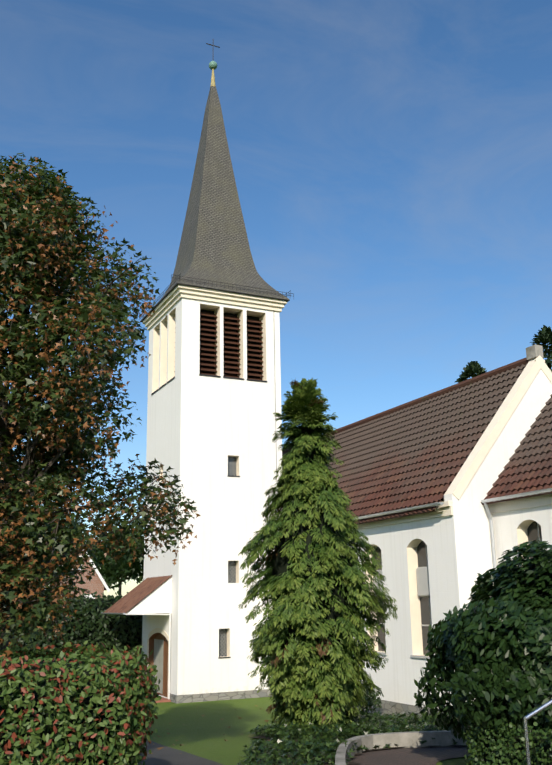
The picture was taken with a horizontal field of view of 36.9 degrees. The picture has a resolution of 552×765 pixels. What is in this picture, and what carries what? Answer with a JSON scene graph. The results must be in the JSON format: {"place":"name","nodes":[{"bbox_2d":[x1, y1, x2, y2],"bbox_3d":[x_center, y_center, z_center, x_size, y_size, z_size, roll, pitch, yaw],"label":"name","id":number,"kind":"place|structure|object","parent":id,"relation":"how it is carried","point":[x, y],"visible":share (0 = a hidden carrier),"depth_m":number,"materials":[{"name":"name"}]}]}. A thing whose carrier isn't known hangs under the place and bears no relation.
{"place":"outdoors","nodes":[
{"label":"outdoors","id":0,"kind":"place"},
{"bbox_2d":[122,716,222,764],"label":"asphalt path","id":1,"kind":"structure","parent":0,"point":[165,755],"depth_m":13.42,"materials":[{"name":"grey asphalt"}]},
{"bbox_2d":[129,284,286,703],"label":"church tower","id":2,"kind":"structure","parent":0,"point":[214,389],"depth_m":31.44,"materials":[{"name":"white paint"}]},
{"bbox_2d":[101,575,171,698],"bbox_3d":[-5.213,9.343,30.543,1.805,4.272,3.135,6,-16,-25],"label":"door canopy","id":3,"kind":"object","parent":2,"relation":"attached to","point":[145,597],"visible":0.94,"depth_m":29.86,"materials":[{"name":"paint"}]},
{"bbox_2d":[141,85,288,319],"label":"spire roof","id":4,"kind":"structure","parent":2,"relation":"on","point":[214,245],"depth_m":35.09,"materials":[{"name":"grey tile"}]},
{"bbox_2d":[139,43,292,321],"bbox_3d":[-2.804,-9.476,36.748,5.294,13.400,5.406,6,-16,-25],"label":"spire finial and snow guard","id":5,"kind":"object","parent":2,"relation":"on","point":[212,65],"visible":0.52,"depth_m":33.37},
{"bbox_2d":[0,0,551,597],"label":"sky","id":6,"kind":"structure","parent":0,"point":[391,160],"materials":[{"name":"blue"}]},
{"bbox_2d":[136,697,480,764],"bbox_3d":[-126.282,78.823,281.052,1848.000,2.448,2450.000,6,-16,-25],"label":"ground","id":7,"kind":"structure","parent":0,"point":[197,734],"depth_m":21.18,"materials":[{"name":"green plant"}]},
{"bbox_2d":[21,514,100,581],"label":"tree","id":8,"kind":"object","parent":7,"relation":"on","point":[72,570],"visible":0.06,"depth_m":78.19,"materials":[{"name":"green plant"}]},
{"bbox_2d":[9,590,142,681],"bbox_3d":[-12.103,10.210,31.295,18.979,4.321,3.376,6,-16,-25],"label":"dark hedge","id":9,"kind":"object","parent":7,"relation":"on","point":[119,632],"visible":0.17,"depth_m":32.46,"materials":[{"name":"green plant"}]},
{"bbox_2d":[45,552,109,598],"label":"neighbour house","id":10,"kind":"structure","parent":7,"relation":"on","point":[97,583],"depth_m":96.52,"materials":[{"name":"tile"}]},
{"bbox_2d":[0,640,162,764],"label":"photinia hedge","id":11,"kind":"object","parent":7,"relation":"on","point":[63,709],"visible":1,"depth_m":8.71,"materials":[{"name":"green plant"}]},
{"bbox_2d":[0,152,199,657],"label":"maple tree","id":12,"kind":"object","parent":7,"relation":"on","point":[43,256],"visible":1,"depth_m":11.92,"materials":[{"name":"green plant"}]},
{"bbox_2d":[85,520,143,595],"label":"distant tree","id":13,"kind":"object","parent":7,"relation":"on","point":[112,571],"visible":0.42,"depth_m":120.24,"materials":[{"name":"green plant"}]},
{"bbox_2d":[148,705,269,753],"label":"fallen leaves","id":14,"kind":"object","parent":7,"relation":"on","point":[203,715],"visible":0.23,"depth_m":19.23,"materials":[{"name":"green plant"}]},
{"bbox_2d":[238,378,397,735],"bbox_3d":[0.669,3.841,17.653,3.379,8.023,3.459,6,-16,-25],"label":"conifer tree","id":15,"kind":"object","parent":7,"relation":"on","point":[305,643],"visible":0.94,"depth_m":16.63,"materials":[{"name":"green plant"}]},
{"bbox_2d":[237,711,468,764],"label":"ivy ground cover","id":16,"kind":"object","parent":7,"relation":"on","point":[308,745],"visible":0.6,"depth_m":14.20,"materials":[{"name":"green plant"}]},
{"bbox_2d":[243,722,466,764],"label":"plant bed","id":17,"kind":"object","parent":7,"relation":"on","point":[324,763],"visible":0.02,"depth_m":13.05,"materials":[{"name":"green plant"}]},
{"bbox_2d":[352,681,383,716],"bbox_3d":[2.388,8.995,23.359,1.344,1.371,1.339,6,-16,-25],"label":"shrub","id":18,"kind":"object","parent":7,"relation":"on","point":[370,698],"visible":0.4,"depth_m":23.10,"materials":[{"name":"green plant"}]},
{"bbox_2d":[335,730,478,764],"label":"retaining wall","id":19,"kind":"structure","parent":7,"relation":"on","point":[402,739],"depth_m":13.22,"materials":[{"name":"concrete"}]},
{"bbox_2d":[350,746,479,764],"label":"paved area","id":20,"kind":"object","parent":7,"relation":"on","point":[418,756],"depth_m":12.27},
{"bbox_2d":[282,345,551,715],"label":"church nave","id":21,"kind":"structure","parent":7,"relation":"on","point":[436,561],"depth_m":23.69,"materials":[{"name":"white paint"}]},
{"bbox_2d":[282,363,527,523],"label":"church roof","id":22,"kind":"structure","parent":21,"relation":"attached to","point":[414,455],"depth_m":26.80,"materials":[{"name":"tile"}]},
{"bbox_2d":[481,488,551,570],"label":"church annex","id":23,"kind":"object","parent":21,"relation":"attached to","point":[517,522],"visible":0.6,"depth_m":21.95,"materials":[{"name":"white paint"}]},
{"bbox_2d":[481,394,551,504],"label":"annex roof","id":24,"kind":"structure","parent":23,"relation":"on","point":[528,467],"depth_m":22.72,"materials":[{"name":"tile"}]},
{"bbox_2d":[455,361,486,382],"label":"spruce tree","id":25,"kind":"object","parent":7,"relation":"on","point":[471,368],"visible":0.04,"depth_m":44.12,"materials":[{"name":"green plant"}]},
{"bbox_2d":[414,539,551,756],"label":"laurel bush","id":26,"kind":"object","parent":7,"relation":"on","point":[492,642],"visible":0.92,"depth_m":9.84,"materials":[{"name":"green plant"}]},
{"bbox_2d":[463,718,551,764],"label":"box hedge","id":27,"kind":"object","parent":7,"relation":"on","point":[511,750],"visible":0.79,"depth_m":9.43,"materials":[{"name":"green plant"}]},
{"bbox_2d":[523,699,551,764],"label":"handrail","id":28,"kind":"object","parent":7,"relation":"on","point":[531,715],"visible":1,"depth_m":8.04,"materials":[{"name":"silver metal"}]},
{"bbox_2d":[530,325,551,371],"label":"spruce tree","id":29,"kind":"object","parent":7,"relation":"on","point":[544,336],"visible":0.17,"depth_m":43.91,"materials":[{"name":"green plant"}]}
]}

